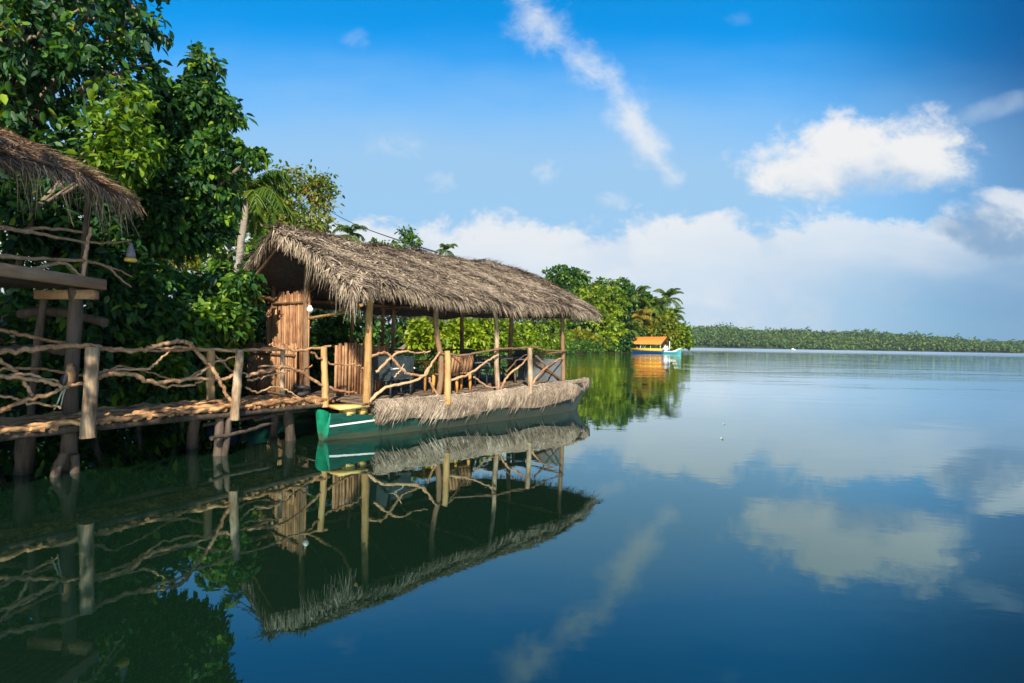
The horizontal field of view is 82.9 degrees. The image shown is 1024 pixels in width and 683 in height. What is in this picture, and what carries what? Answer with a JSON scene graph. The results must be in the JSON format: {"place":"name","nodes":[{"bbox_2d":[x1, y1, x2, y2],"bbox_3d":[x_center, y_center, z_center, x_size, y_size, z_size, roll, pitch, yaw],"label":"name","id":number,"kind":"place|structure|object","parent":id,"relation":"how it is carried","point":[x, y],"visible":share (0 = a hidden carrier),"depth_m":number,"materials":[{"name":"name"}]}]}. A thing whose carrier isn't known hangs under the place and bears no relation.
{"place":"outdoors","nodes":[
{"label":"outdoors","id":0,"kind":"place"},
{"bbox_2d":[6,332,629,416],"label":"ground","id":1,"kind":"structure","parent":0,"point":[430,374],"depth_m":44.21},
{"bbox_2d":[0,1,108,338],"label":"tree","id":2,"kind":"object","parent":1,"relation":"on","point":[67,131],"visible":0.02,"depth_m":18.08,"materials":[{"name":"green plant"}]},
{"bbox_2d":[0,253,153,437],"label":"shrub","id":3,"kind":"object","parent":1,"relation":"on","point":[23,298],"visible":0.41,"depth_m":10.02,"materials":[{"name":"green plant"}]},
{"bbox_2d":[0,119,166,289],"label":"shrub","id":4,"kind":"object","parent":1,"relation":"on","point":[34,245],"visible":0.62,"depth_m":10.54,"materials":[{"name":"green plant"}]},
{"bbox_2d":[0,69,173,346],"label":"sapling","id":5,"kind":"object","parent":1,"relation":"on","point":[135,154],"visible":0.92,"depth_m":10.18,"materials":[{"name":"green plant"}]},
{"bbox_2d":[0,0,177,179],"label":"breadfruit tree","id":6,"kind":"object","parent":1,"relation":"on","point":[54,49],"visible":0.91,"depth_m":10.69,"materials":[{"name":"green plant"}]},
{"bbox_2d":[0,257,263,371],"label":"tree","id":7,"kind":"object","parent":1,"relation":"on","point":[171,268],"visible":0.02,"depth_m":17.14,"materials":[{"name":"green plant"}]},
{"bbox_2d":[56,257,216,432],"bbox_3d":[-7.292,0.503,11.532,2.933,4.339,2.295,1,0,0],"label":"shrub","id":8,"kind":"object","parent":1,"relation":"on","point":[159,317],"visible":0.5,"depth_m":11.31,"materials":[{"name":"green plant"}]},
{"bbox_2d":[99,295,250,429],"bbox_3d":[-6.748,0.898,11.565,2.760,3.784,2.169,1,0,-22],"label":"shrub","id":9,"kind":"object","parent":1,"relation":"on","point":[224,321],"visible":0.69,"depth_m":11.71,"materials":[{"name":"green plant"}]},
{"bbox_2d":[79,40,273,267],"bbox_3d":[-7.466,-2.237,12.292,4.640,8.447,2.854,1,0,0],"label":"breadfruit tree","id":10,"kind":"object","parent":1,"relation":"on","point":[190,204],"visible":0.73,"depth_m":12.14,"materials":[{"name":"green plant"}]},
{"bbox_2d":[156,245,250,288],"bbox_3d":[-22.283,-6.489,39.740,10.461,13.928,7.129,1,0,0],"label":"tree","id":11,"kind":"object","parent":1,"relation":"on","point":[188,266],"visible":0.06,"depth_m":38.40,"materials":[{"name":"green plant"}]},
{"bbox_2d":[163,267,272,428],"bbox_3d":[-6.814,0.581,12.930,2.674,4.483,2.784,1,0,0],"label":"shrub","id":12,"kind":"object","parent":1,"relation":"on","point":[245,285],"visible":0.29,"depth_m":12.92,"materials":[{"name":"green plant"}]},
{"bbox_2d":[195,197,267,330],"bbox_3d":[-16.507,-4.288,34.574,7.784,10.662,6.503,1,0,0],"label":"tree","id":13,"kind":"object","parent":1,"relation":"on","point":[217,262],"visible":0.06,"depth_m":34.33,"materials":[{"name":"green plant"}]},
{"bbox_2d":[222,168,293,271],"bbox_3d":[-11.345,-2.915,24.750,3.902,8.850,3.554,1,0,0],"label":"coconut palm","id":14,"kind":"object","parent":1,"relation":"on","point":[260,188],"visible":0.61,"depth_m":24.54,"materials":[{"name":"green plant"}]},
{"bbox_2d":[209,259,364,385],"bbox_3d":[-6.417,0.115,16.337,4.437,4.839,2.444,1,0,0],"label":"shrub","id":15,"kind":"object","parent":1,"relation":"on","point":[322,336],"visible":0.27,"depth_m":16.09,"materials":[{"name":"green plant"}]},
{"bbox_2d":[239,159,344,247],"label":"rain tree","id":16,"kind":"object","parent":1,"relation":"on","point":[318,197],"visible":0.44,"depth_m":44.33,"materials":[{"name":"green leaf"},{"name":"yellow-green leaf"},{"name":"bark"}]},
{"bbox_2d":[324,207,437,252],"bbox_3d":[-8.385,-6.466,30.381,0.036,8.002,31.988,1,0,-24],"label":"cable","id":17,"kind":"object","parent":16,"relation":"attached to","point":[385,235],"visible":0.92,"depth_m":21.73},
{"bbox_2d":[0,336,672,416],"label":"undergrowth","id":18,"kind":"object","parent":1,"relation":"on","point":[586,345],"visible":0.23,"depth_m":89.44,"materials":[{"name":"green plant"}]},
{"bbox_2d":[332,224,367,243],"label":"coconut palm","id":19,"kind":"object","parent":1,"relation":"on","point":[347,229],"visible":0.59,"depth_m":59.93,"materials":[{"name":"green plant"}]},
{"bbox_2d":[310,308,424,356],"bbox_3d":[-6.996,-0.967,25.165,6.741,5.509,5.431,1,0,0],"label":"tree","id":20,"kind":"object","parent":1,"relation":"on","point":[376,332],"visible":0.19,"depth_m":24.65,"materials":[{"name":"green plant"}]},
{"bbox_2d":[369,237,398,334],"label":"tree","id":21,"kind":"object","parent":1,"relation":"on","point":[373,239],"visible":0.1,"depth_m":57.71,"materials":[{"name":"green plant"}]},
{"bbox_2d":[394,224,422,321],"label":"slender tree","id":22,"kind":"object","parent":1,"relation":"on","point":[411,235],"visible":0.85,"depth_m":61.72,"materials":[{"name":"green plant"}]},
{"bbox_2d":[395,316,494,356],"bbox_3d":[-3.329,0.601,23.630,5.487,4.162,2.452,1,0,0],"label":"tree","id":23,"kind":"object","parent":1,"relation":"on","point":[422,332],"visible":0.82,"depth_m":23.30,"materials":[{"name":"green plant"}]},
{"bbox_2d":[435,243,457,320],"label":"coconut palm","id":24,"kind":"object","parent":1,"relation":"on","point":[446,247],"visible":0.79,"depth_m":69.78,"materials":[{"name":"green plant"}]},
{"bbox_2d":[472,317,541,353],"bbox_3d":[-1.145,-0.092,33.199,3.985,6.027,5.560,1,0,39],"label":"tree","id":25,"kind":"object","parent":1,"relation":"on","point":[519,339],"visible":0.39,"depth_m":32.87,"materials":[{"name":"green plant"}]},
{"bbox_2d":[514,318,575,354],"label":"tree","id":26,"kind":"object","parent":1,"relation":"on","point":[547,330],"visible":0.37,"depth_m":65.32,"materials":[{"name":"green plant"}]},
{"bbox_2d":[541,264,592,292],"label":"tree","id":27,"kind":"object","parent":1,"relation":"on","point":[566,277],"visible":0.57,"depth_m":148.04,"materials":[{"name":"green plant"}]},
{"bbox_2d":[544,316,607,337],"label":"tree","id":28,"kind":"object","parent":1,"relation":"on","point":[573,325],"visible":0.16,"depth_m":142.03,"materials":[{"name":"green plant"}]},
{"bbox_2d":[553,326,609,348],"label":"shrub","id":29,"kind":"object","parent":1,"relation":"on","point":[578,333],"visible":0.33,"depth_m":136.41,"materials":[{"name":"green plant"}]},
{"bbox_2d":[571,276,632,333],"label":"tree","id":30,"kind":"object","parent":1,"relation":"on","point":[602,293],"visible":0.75,"depth_m":142.97,"materials":[{"name":"green plant"}]},
{"bbox_2d":[595,319,628,350],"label":"shrub","id":31,"kind":"object","parent":1,"relation":"on","point":[607,334],"visible":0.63,"depth_m":139.66,"materials":[{"name":"green plant"}]},
{"bbox_2d":[610,326,645,351],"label":"shrub","id":32,"kind":"object","parent":1,"relation":"on","point":[627,340],"visible":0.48,"depth_m":141.34,"materials":[{"name":"green plant"}]},
{"bbox_2d":[611,276,647,335],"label":"tree","id":33,"kind":"object","parent":1,"relation":"on","point":[626,286],"visible":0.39,"depth_m":147.70,"materials":[{"name":"green plant"}]},
{"bbox_2d":[622,321,643,337],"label":"coconut palm","id":34,"kind":"object","parent":1,"relation":"on","point":[631,327],"visible":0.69,"depth_m":142.11,"materials":[{"name":"green plant"}]},
{"bbox_2d":[622,285,651,306],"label":"coconut palm","id":35,"kind":"object","parent":1,"relation":"on","point":[641,290],"visible":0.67,"depth_m":148.48,"materials":[{"name":"green plant"}]},
{"bbox_2d":[630,309,652,326],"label":"coconut palm","id":36,"kind":"object","parent":1,"relation":"on","point":[640,313],"visible":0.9,"depth_m":144.76,"materials":[{"name":"yellow plant"}]},
{"bbox_2d":[634,290,663,347],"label":"tree","id":37,"kind":"object","parent":1,"relation":"on","point":[643,303],"visible":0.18,"depth_m":153.29,"materials":[{"name":"green plant"}]},
{"bbox_2d":[639,297,666,315],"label":"coconut palm","id":38,"kind":"object","parent":1,"relation":"on","point":[654,301],"visible":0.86,"depth_m":148.64,"materials":[{"name":"green plant"}]},
{"bbox_2d":[642,313,686,344],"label":"tree","id":39,"kind":"object","parent":1,"relation":"on","point":[662,325],"visible":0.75,"depth_m":147.38,"materials":[{"name":"green plant"}]},
{"bbox_2d":[652,288,683,348],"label":"coconut palm","id":40,"kind":"object","parent":1,"relation":"on","point":[668,294],"visible":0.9,"depth_m":150.64,"materials":[{"name":"green plant"}]},
{"bbox_2d":[665,307,684,320],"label":"coconut palm","id":41,"kind":"object","parent":1,"relation":"on","point":[679,311],"visible":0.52,"depth_m":150.55,"materials":[{"name":"green plant"}]},
{"bbox_2d":[656,305,695,350],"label":"shrub","id":42,"kind":"object","parent":1,"relation":"on","point":[687,342],"visible":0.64,"depth_m":148.46,"materials":[{"name":"green plant"}]},
{"bbox_2d":[0,347,1023,682],"bbox_3d":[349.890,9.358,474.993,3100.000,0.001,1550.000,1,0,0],"label":"water","id":43,"kind":"structure","parent":0,"point":[744,515],"depth_m":5.72,"materials":[{"name":"blue liquid"}]},
{"bbox_2d":[0,128,144,470],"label":"stilt hut","id":44,"kind":"object","parent":43,"relation":"in","point":[22,154],"visible":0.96,"depth_m":8.04,"materials":[{"name":"brown wood"}]},
{"bbox_2d":[124,241,136,262],"bbox_3d":[-5.926,-1.413,9.017,0.180,0.361,0.180,1,0,0],"label":"lantern","id":45,"kind":"object","parent":44,"relation":"hanging from","point":[130,257],"visible":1,"depth_m":8.97,"materials":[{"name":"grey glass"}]},
{"bbox_2d":[0,327,363,476],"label":"log walkway","id":46,"kind":"structure","parent":43,"relation":"in","point":[89,419],"depth_m":8.78,"materials":[{"name":"brown wood"}]},
{"bbox_2d":[54,363,76,409],"bbox_3d":[-5.870,0.593,7.653,0.263,0.613,0.194,1,0,0],"label":"bird","id":47,"kind":"object","parent":46,"relation":"on","point":[68,377],"visible":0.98,"depth_m":7.62},
{"bbox_2d":[292,385,310,396],"bbox_3d":[-4.184,0.979,11.529,0.360,0.095,0.360,1,28,-10],"label":"tyre","id":48,"kind":"object","parent":46,"relation":"on","point":[307,389],"visible":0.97,"depth_m":11.48,"materials":[{"name":"rubber"}]},
{"bbox_2d":[206,425,237,436],"bbox_3d":[-5.797,1.871,11.595,0.720,0.360,0.360,1,0,38],"label":"float drum","id":49,"kind":"object","parent":43,"relation":"on","point":[210,430],"visible":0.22,"depth_m":11.55,"materials":[{"name":"blue plastic"}]},
{"bbox_2d":[232,219,606,440],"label":"floating pavilion","id":50,"kind":"structure","parent":43,"relation":"on","point":[297,267],"depth_m":13.58,"materials":[{"name":"green paint"}]},
{"bbox_2d":[307,297,312,311],"bbox_3d":[-4.532,-0.837,13.015,0.140,0.378,0.156,1,0,-22],"label":"hanging lamp","id":51,"kind":"object","parent":50,"relation":"hanging from","point":[309,308],"visible":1,"depth_m":12.96,"materials":[{"name":"white glass"}]},
{"bbox_2d":[371,356,405,397],"bbox_3d":[-2.777,0.768,12.740,0.617,0.901,0.704,1,0,21],"label":"patio chair","id":52,"kind":"object","parent":50,"relation":"on","point":[384,374],"visible":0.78,"depth_m":12.52,"materials":[{"name":"white paint"}]},
{"bbox_2d":[390,354,399,390],"bbox_3d":[-3.140,0.767,14.555,0.617,0.901,0.704,1,0,-30],"label":"patio chair","id":53,"kind":"object","parent":50,"relation":"on","point":[398,380],"visible":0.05,"depth_m":14.59,"materials":[{"name":"white paint"}]},
{"bbox_2d":[385,356,414,394],"bbox_3d":[-2.600,0.773,13.386,0.617,0.901,0.704,1,0,-29],"label":"patio chair","id":54,"kind":"object","parent":50,"relation":"on","point":[407,362],"visible":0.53,"depth_m":13.19,"materials":[{"name":"white paint"}]},
{"bbox_2d":[411,360,444,390],"bbox_3d":[-2.102,0.861,14.927,0.715,0.741,0.950,1,0,43],"label":"dining table","id":55,"kind":"object","parent":50,"relation":"on","point":[425,362],"visible":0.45,"depth_m":14.61,"materials":[{"name":"orange wood"}]},
{"bbox_2d":[431,356,460,393],"bbox_3d":[-1.592,0.781,14.079,0.542,0.924,0.480,1,0,43],"label":"wooden chair","id":56,"kind":"object","parent":50,"relation":"on","point":[455,367],"visible":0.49,"depth_m":14.04,"materials":[{"name":"orange wood"}]},
{"bbox_2d":[454,355,473,390],"bbox_3d":[-1.317,0.773,14.673,0.480,0.924,0.542,1,0,-39],"label":"wooden chair","id":57,"kind":"object","parent":50,"relation":"on","point":[467,363],"visible":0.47,"depth_m":14.58,"materials":[{"name":"orange wood"}]},
{"bbox_2d":[459,352,489,385],"bbox_3d":[-1.051,0.742,15.834,0.617,0.901,0.704,1,0,43],"label":"patio chair","id":58,"kind":"object","parent":50,"relation":"on","point":[474,364],"visible":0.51,"depth_m":15.60,"materials":[{"name":"white paint"}]},
{"bbox_2d":[462,350,489,380],"bbox_3d":[-1.100,0.704,17.067,0.704,0.901,0.617,1,0,43],"label":"patio chair","id":59,"kind":"object","parent":50,"relation":"on","point":[476,359],"visible":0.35,"depth_m":17.19,"materials":[{"name":"white paint"}]},
{"bbox_2d":[474,356,519,383],"bbox_3d":[-0.436,0.794,16.453,0.835,0.742,1.000,1,0,43],"label":"dining table","id":60,"kind":"object","parent":50,"relation":"on","point":[500,357],"visible":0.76,"depth_m":16.34,"materials":[{"name":"brown wood"}]},
{"bbox_2d":[501,350,526,380],"bbox_3d":[0.100,0.694,17.081,0.617,0.901,0.704,1,0,43],"label":"patio chair","id":61,"kind":"object","parent":50,"relation":"on","point":[519,353],"visible":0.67,"depth_m":17.18,"materials":[{"name":"white paint"}]},
{"bbox_2d":[629,337,670,353],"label":"tour boat","id":62,"kind":"object","parent":43,"relation":"on","point":[660,341],"visible":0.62,"depth_m":139.25,"materials":[{"name":"orange paint"}]},
{"bbox_2d":[661,348,680,353],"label":"skiff","id":63,"kind":"object","parent":43,"relation":"on","point":[677,351],"visible":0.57,"depth_m":136.53,"materials":[{"name":"teal paint"}]},
{"bbox_2d":[0,0,1023,341],"label":"sky","id":64,"kind":"structure","parent":0,"point":[827,165],"materials":[{"name":"blue"}]},
{"bbox_2d":[506,335,1023,352],"bbox_3d":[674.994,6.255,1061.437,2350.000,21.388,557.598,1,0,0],"label":"hills","id":65,"kind":"structure","parent":0,"point":[755,346],"depth_m":871.39,"materials":[{"name":"green plant"}]},
{"bbox_2d":[642,321,1023,352],"bbox_3d":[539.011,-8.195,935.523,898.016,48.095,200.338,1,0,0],"label":"wood","id":66,"kind":"object","parent":65,"relation":"on","point":[735,335],"visible":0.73,"depth_m":882.14,"materials":[{"name":"green plant"}]}
]}

